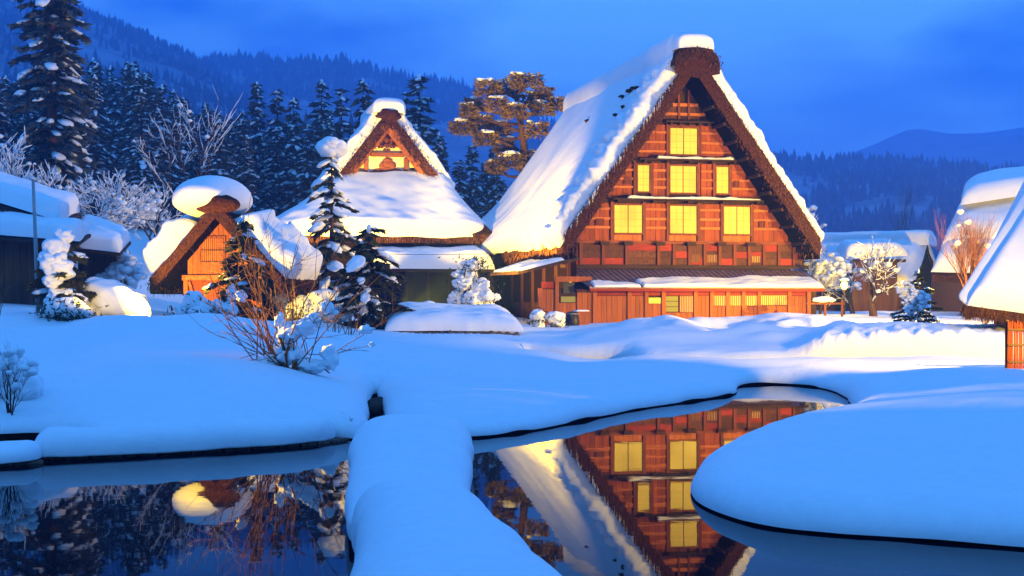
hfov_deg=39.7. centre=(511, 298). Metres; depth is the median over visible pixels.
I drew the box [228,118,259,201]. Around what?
forest conifer
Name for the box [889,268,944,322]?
young spruce
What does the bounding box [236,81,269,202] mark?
forest conifer
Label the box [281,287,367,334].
red stems
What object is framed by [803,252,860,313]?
snow laden tree
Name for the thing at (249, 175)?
forest conifer
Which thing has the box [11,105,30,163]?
forest conifer
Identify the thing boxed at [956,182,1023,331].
thatched shelter
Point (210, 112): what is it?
forest conifer
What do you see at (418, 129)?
forest conifer
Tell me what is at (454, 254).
overhead cable
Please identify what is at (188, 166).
forest conifer
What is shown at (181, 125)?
forest conifer
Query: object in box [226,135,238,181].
forest conifer
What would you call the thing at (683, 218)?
window
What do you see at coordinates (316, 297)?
snow covered shrub
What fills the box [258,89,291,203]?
forest conifer
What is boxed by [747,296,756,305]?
lattice window
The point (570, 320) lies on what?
black barrel
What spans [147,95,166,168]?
forest conifer
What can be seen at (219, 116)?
forest conifer
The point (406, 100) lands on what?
forest conifer
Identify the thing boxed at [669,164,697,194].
window
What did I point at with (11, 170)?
snow laden tree
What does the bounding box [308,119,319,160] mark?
forest conifer
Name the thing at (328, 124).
forest conifer
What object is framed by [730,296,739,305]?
lattice window
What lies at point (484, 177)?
forest conifer
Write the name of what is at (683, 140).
window
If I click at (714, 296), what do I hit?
lattice window
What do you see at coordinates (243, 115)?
forest conifer
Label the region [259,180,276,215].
forest conifer
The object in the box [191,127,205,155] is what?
forest conifer
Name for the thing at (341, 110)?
forest conifer
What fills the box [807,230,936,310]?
snowy house
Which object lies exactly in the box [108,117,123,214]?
forest conifer
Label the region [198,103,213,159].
forest conifer
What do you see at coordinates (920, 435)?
ground
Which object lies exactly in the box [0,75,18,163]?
forest conifer
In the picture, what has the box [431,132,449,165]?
forest conifer
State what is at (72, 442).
stone kerb
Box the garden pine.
[446,71,564,177]
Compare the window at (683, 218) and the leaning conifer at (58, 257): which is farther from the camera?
the window at (683, 218)
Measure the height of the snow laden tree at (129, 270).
2.546 m
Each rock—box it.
[0,348,43,400]
[367,397,382,414]
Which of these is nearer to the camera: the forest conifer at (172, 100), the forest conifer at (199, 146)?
the forest conifer at (199, 146)
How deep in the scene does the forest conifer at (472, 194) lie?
109.15 m
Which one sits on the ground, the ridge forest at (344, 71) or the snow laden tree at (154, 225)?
the snow laden tree at (154, 225)
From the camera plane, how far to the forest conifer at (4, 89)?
109.15 m
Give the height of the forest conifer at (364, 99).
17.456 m
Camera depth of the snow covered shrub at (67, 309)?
47.64 m
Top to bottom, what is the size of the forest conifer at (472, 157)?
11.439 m
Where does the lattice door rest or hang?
in the hut
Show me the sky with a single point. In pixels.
(832, 76)
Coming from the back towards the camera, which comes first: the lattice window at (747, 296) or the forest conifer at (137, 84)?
the forest conifer at (137, 84)
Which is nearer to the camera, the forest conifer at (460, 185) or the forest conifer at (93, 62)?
the forest conifer at (460, 185)
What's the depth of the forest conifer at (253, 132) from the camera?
127.39 m
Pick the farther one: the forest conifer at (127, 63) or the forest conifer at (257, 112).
the forest conifer at (127, 63)
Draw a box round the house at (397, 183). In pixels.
[277,97,494,303]
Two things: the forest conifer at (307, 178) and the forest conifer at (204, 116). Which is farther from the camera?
the forest conifer at (204, 116)
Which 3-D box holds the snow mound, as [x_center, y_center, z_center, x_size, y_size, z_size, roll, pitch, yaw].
[-2.242,0.914,54.812,5.400,1.592,6.362,0,0,0]
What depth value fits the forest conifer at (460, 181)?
128.08 m
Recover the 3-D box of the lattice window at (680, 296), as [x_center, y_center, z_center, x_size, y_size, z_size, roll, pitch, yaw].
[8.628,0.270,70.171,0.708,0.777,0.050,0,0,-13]
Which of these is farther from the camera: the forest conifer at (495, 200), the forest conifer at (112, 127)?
the forest conifer at (112, 127)
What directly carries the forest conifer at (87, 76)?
on the ground
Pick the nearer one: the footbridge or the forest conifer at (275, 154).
the footbridge
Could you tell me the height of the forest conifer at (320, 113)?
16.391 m
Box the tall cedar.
[5,0,102,251]
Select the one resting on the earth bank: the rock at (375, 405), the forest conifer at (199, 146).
the rock at (375, 405)
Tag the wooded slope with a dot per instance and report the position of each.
(800, 187)
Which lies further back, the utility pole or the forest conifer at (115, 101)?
the forest conifer at (115, 101)
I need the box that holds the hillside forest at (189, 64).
[0,0,359,137]
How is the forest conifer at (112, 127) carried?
on the ground
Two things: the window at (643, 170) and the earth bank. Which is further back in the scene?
the window at (643, 170)
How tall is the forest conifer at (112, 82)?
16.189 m
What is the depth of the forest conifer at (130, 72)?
131.39 m
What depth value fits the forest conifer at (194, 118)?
118.60 m
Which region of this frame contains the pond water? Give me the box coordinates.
[0,382,1023,575]
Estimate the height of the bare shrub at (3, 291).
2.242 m
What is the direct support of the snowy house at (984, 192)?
on the ground
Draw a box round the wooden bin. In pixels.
[574,310,589,324]
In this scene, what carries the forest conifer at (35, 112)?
on the ground
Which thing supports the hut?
on the ground
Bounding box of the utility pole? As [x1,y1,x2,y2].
[31,177,39,312]
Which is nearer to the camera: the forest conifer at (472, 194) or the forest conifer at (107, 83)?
the forest conifer at (472, 194)
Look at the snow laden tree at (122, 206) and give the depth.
72.38 m
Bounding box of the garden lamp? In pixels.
[839,277,848,314]
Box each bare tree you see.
[889,173,914,230]
[924,205,999,319]
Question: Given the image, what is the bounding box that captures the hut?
[140,175,322,315]
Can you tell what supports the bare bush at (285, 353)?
on the ground
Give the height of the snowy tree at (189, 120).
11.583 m
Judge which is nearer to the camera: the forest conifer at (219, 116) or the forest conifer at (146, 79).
the forest conifer at (219, 116)
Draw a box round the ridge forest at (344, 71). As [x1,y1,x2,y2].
[195,47,555,197]
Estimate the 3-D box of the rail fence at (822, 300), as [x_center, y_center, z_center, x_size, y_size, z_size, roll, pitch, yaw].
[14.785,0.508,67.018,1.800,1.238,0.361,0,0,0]
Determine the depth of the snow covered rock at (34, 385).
20.33 m
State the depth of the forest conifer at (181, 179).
103.40 m
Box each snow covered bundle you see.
[523,306,550,326]
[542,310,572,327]
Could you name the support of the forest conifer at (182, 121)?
on the ground
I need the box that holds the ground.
[0,227,1023,546]
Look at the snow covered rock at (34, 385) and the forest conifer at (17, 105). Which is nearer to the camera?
the snow covered rock at (34, 385)
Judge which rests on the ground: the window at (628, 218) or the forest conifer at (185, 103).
the forest conifer at (185, 103)
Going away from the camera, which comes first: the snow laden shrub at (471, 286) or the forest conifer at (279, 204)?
the snow laden shrub at (471, 286)
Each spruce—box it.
[202,215,279,320]
[286,221,318,302]
[287,136,378,321]
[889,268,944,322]
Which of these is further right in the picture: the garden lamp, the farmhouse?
the garden lamp
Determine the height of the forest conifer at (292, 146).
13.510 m
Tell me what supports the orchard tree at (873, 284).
on the ground
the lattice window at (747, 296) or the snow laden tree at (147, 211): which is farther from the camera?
the snow laden tree at (147, 211)
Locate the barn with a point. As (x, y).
(55, 208)
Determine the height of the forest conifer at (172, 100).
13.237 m
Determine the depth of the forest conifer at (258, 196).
95.13 m
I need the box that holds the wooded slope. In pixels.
[784,166,967,296]
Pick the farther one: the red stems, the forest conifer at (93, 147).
the forest conifer at (93, 147)
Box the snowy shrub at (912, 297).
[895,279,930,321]
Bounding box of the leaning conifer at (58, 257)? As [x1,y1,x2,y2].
[25,227,96,316]
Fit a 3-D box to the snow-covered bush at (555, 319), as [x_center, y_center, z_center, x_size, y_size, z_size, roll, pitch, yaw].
[1.923,1.043,61.838,1.509,1.423,1.638,0,0,-18]
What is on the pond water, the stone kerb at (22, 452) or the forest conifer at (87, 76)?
the stone kerb at (22, 452)
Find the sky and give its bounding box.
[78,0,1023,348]
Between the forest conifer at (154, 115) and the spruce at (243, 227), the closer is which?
the spruce at (243, 227)
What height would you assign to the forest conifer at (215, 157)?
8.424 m
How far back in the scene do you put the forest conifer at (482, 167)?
146.50 m
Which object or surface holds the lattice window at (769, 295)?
in the farmhouse
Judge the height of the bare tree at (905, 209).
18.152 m
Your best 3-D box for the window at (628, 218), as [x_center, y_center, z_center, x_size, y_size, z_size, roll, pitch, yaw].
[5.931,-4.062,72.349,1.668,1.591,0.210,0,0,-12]
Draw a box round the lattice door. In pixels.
[199,236,225,272]
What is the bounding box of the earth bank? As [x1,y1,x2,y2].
[0,382,1014,546]
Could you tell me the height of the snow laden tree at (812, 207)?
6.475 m
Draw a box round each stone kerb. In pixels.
[0,440,42,465]
[35,417,347,459]
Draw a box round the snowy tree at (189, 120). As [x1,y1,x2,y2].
[132,85,242,216]
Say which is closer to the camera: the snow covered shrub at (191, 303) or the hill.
the snow covered shrub at (191, 303)
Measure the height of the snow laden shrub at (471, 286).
3.274 m
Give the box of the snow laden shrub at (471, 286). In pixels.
[438,254,504,304]
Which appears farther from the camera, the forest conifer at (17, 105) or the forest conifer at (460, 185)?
the forest conifer at (17, 105)
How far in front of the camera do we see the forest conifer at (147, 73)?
141.72 m
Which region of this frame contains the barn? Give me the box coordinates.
[0,171,90,304]
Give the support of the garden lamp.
on the ground
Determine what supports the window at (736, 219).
in the farmhouse
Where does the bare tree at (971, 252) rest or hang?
on the ground
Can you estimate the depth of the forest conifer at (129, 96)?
110.40 m
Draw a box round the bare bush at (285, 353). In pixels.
[173,175,406,373]
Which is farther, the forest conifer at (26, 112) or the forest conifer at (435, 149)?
the forest conifer at (435, 149)
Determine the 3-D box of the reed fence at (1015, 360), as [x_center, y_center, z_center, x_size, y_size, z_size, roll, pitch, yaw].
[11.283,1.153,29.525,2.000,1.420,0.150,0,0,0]
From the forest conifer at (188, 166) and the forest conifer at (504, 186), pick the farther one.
the forest conifer at (504, 186)
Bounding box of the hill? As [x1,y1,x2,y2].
[0,0,349,147]
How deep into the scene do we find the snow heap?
50.39 m
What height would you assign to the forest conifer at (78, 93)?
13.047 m
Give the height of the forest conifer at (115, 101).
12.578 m
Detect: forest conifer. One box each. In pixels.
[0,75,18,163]
[0,77,12,168]
[0,83,18,211]
[9,79,29,133]
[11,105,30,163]
[27,96,42,117]
[63,59,85,146]
[69,62,119,219]
[75,74,119,219]
[84,57,116,151]
[84,68,101,165]
[103,77,114,117]
[104,65,117,97]
[105,77,125,155]
[107,78,118,119]
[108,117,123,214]
[109,89,172,230]
[110,122,122,160]
[111,73,165,221]
[115,61,140,173]
[117,65,131,119]
[118,61,133,106]
[120,68,154,181]
[142,71,155,90]
[142,75,158,157]
[147,84,182,227]
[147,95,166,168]
[149,97,168,218]
[158,110,194,227]
[166,89,178,120]
[169,104,189,171]
[172,97,193,183]
[174,107,189,150]
[176,147,193,184]
[180,97,201,166]
[184,112,203,178]
[190,125,203,166]
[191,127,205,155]
[195,119,241,178]
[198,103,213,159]
[201,111,215,142]
[201,137,217,175]
[214,114,233,179]
[225,116,237,143]
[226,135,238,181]
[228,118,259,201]
[233,110,251,154]
[234,135,261,211]
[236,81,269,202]
[240,165,264,207]
[250,117,263,170]
[254,127,275,207]
[256,127,291,211]
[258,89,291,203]
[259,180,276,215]
[271,97,311,214]
[274,192,285,216]
[286,123,318,208]
[288,117,298,165]
[302,79,338,185]
[308,116,337,194]
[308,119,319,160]
[328,88,353,141]
[350,78,374,129]
[402,74,447,165]
[403,92,410,115]
[414,124,426,140]
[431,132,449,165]
[432,136,450,171]
[451,160,475,209]
[454,172,467,202]
[461,142,488,278]
[467,189,483,269]
[477,172,489,214]
[478,163,487,193]
[480,148,503,213]
[483,169,505,279]
[495,178,506,191]
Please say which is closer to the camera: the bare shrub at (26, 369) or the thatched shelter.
the bare shrub at (26, 369)
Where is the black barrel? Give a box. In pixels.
[565,311,578,325]
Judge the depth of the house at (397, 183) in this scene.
82.59 m
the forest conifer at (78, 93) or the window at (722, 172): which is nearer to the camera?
the window at (722, 172)
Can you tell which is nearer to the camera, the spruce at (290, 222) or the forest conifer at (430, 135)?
the spruce at (290, 222)
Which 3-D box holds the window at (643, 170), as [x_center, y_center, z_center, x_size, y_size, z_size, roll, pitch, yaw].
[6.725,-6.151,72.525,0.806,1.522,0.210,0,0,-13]
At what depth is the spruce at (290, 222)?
61.90 m
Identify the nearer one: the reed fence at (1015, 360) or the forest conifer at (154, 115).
the reed fence at (1015, 360)
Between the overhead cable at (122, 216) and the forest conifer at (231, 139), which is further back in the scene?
the forest conifer at (231, 139)
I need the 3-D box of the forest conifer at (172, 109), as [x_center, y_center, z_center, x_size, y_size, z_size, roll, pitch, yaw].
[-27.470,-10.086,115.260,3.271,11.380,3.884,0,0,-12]
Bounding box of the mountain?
[832,127,1023,170]
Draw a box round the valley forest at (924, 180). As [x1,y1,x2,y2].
[770,148,1020,269]
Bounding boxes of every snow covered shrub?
[29,289,108,321]
[161,282,244,315]
[268,277,376,323]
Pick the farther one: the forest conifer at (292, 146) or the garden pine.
the forest conifer at (292, 146)
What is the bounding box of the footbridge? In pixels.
[345,413,561,575]
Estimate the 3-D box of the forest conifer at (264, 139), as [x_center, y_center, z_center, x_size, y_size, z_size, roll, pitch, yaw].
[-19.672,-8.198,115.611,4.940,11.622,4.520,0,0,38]
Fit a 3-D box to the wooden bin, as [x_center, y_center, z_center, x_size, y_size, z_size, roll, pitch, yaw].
[3.154,1.107,64.490,0.680,1.202,0.580,0,0,-12]
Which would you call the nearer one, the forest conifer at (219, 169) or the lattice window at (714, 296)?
the lattice window at (714, 296)
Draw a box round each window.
[613,203,643,234]
[636,163,651,193]
[669,126,698,156]
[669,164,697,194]
[669,204,698,234]
[680,296,692,311]
[714,296,725,305]
[715,165,730,194]
[722,205,751,235]
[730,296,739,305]
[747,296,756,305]
[763,295,786,304]
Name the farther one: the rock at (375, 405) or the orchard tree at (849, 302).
the orchard tree at (849, 302)
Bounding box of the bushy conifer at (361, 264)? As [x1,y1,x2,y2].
[330,224,415,329]
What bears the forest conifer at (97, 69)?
on the ground
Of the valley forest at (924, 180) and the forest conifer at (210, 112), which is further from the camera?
the valley forest at (924, 180)
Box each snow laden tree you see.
[0,125,51,211]
[24,160,138,232]
[62,167,163,239]
[95,250,147,288]
[118,182,183,240]
[791,205,826,273]
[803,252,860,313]
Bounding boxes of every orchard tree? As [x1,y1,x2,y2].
[823,255,870,313]
[854,237,903,315]
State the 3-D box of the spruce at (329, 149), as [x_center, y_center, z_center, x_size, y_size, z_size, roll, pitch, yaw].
[-7.508,-2.697,59.775,3.680,8.321,4.079,0,0,29]
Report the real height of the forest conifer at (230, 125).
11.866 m
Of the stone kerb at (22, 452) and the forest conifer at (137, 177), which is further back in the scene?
the forest conifer at (137, 177)
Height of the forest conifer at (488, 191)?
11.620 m
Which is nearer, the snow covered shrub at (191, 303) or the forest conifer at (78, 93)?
the snow covered shrub at (191, 303)
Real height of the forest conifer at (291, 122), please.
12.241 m
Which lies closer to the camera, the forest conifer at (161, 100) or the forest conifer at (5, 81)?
the forest conifer at (161, 100)
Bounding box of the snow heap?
[83,277,150,315]
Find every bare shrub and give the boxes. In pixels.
[0,268,18,313]
[0,338,38,414]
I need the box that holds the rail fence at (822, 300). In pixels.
[806,296,844,316]
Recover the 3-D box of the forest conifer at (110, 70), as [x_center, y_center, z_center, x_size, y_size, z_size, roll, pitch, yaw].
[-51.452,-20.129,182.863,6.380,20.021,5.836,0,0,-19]
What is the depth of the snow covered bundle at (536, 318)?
61.69 m
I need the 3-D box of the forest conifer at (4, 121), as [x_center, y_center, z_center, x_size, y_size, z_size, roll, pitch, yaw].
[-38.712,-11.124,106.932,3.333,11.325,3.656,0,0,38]
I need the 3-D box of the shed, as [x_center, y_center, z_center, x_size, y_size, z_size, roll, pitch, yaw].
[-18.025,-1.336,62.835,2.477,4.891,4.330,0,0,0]
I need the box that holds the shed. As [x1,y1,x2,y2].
[74,214,130,285]
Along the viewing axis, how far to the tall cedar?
79.39 m
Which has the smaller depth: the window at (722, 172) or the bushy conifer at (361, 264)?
the bushy conifer at (361, 264)
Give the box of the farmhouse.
[475,32,826,324]
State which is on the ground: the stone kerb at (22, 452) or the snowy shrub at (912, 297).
the snowy shrub at (912, 297)
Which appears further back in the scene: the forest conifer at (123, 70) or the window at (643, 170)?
the forest conifer at (123, 70)
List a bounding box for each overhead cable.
[78,205,163,221]
[397,251,532,254]
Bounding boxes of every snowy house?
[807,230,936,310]
[931,166,1023,311]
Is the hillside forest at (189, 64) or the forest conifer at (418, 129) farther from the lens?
the hillside forest at (189, 64)
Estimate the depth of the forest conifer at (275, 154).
110.55 m
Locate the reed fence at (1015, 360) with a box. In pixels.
[1005,320,1023,368]
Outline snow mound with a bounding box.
[384,302,523,335]
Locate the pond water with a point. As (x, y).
(608, 495)

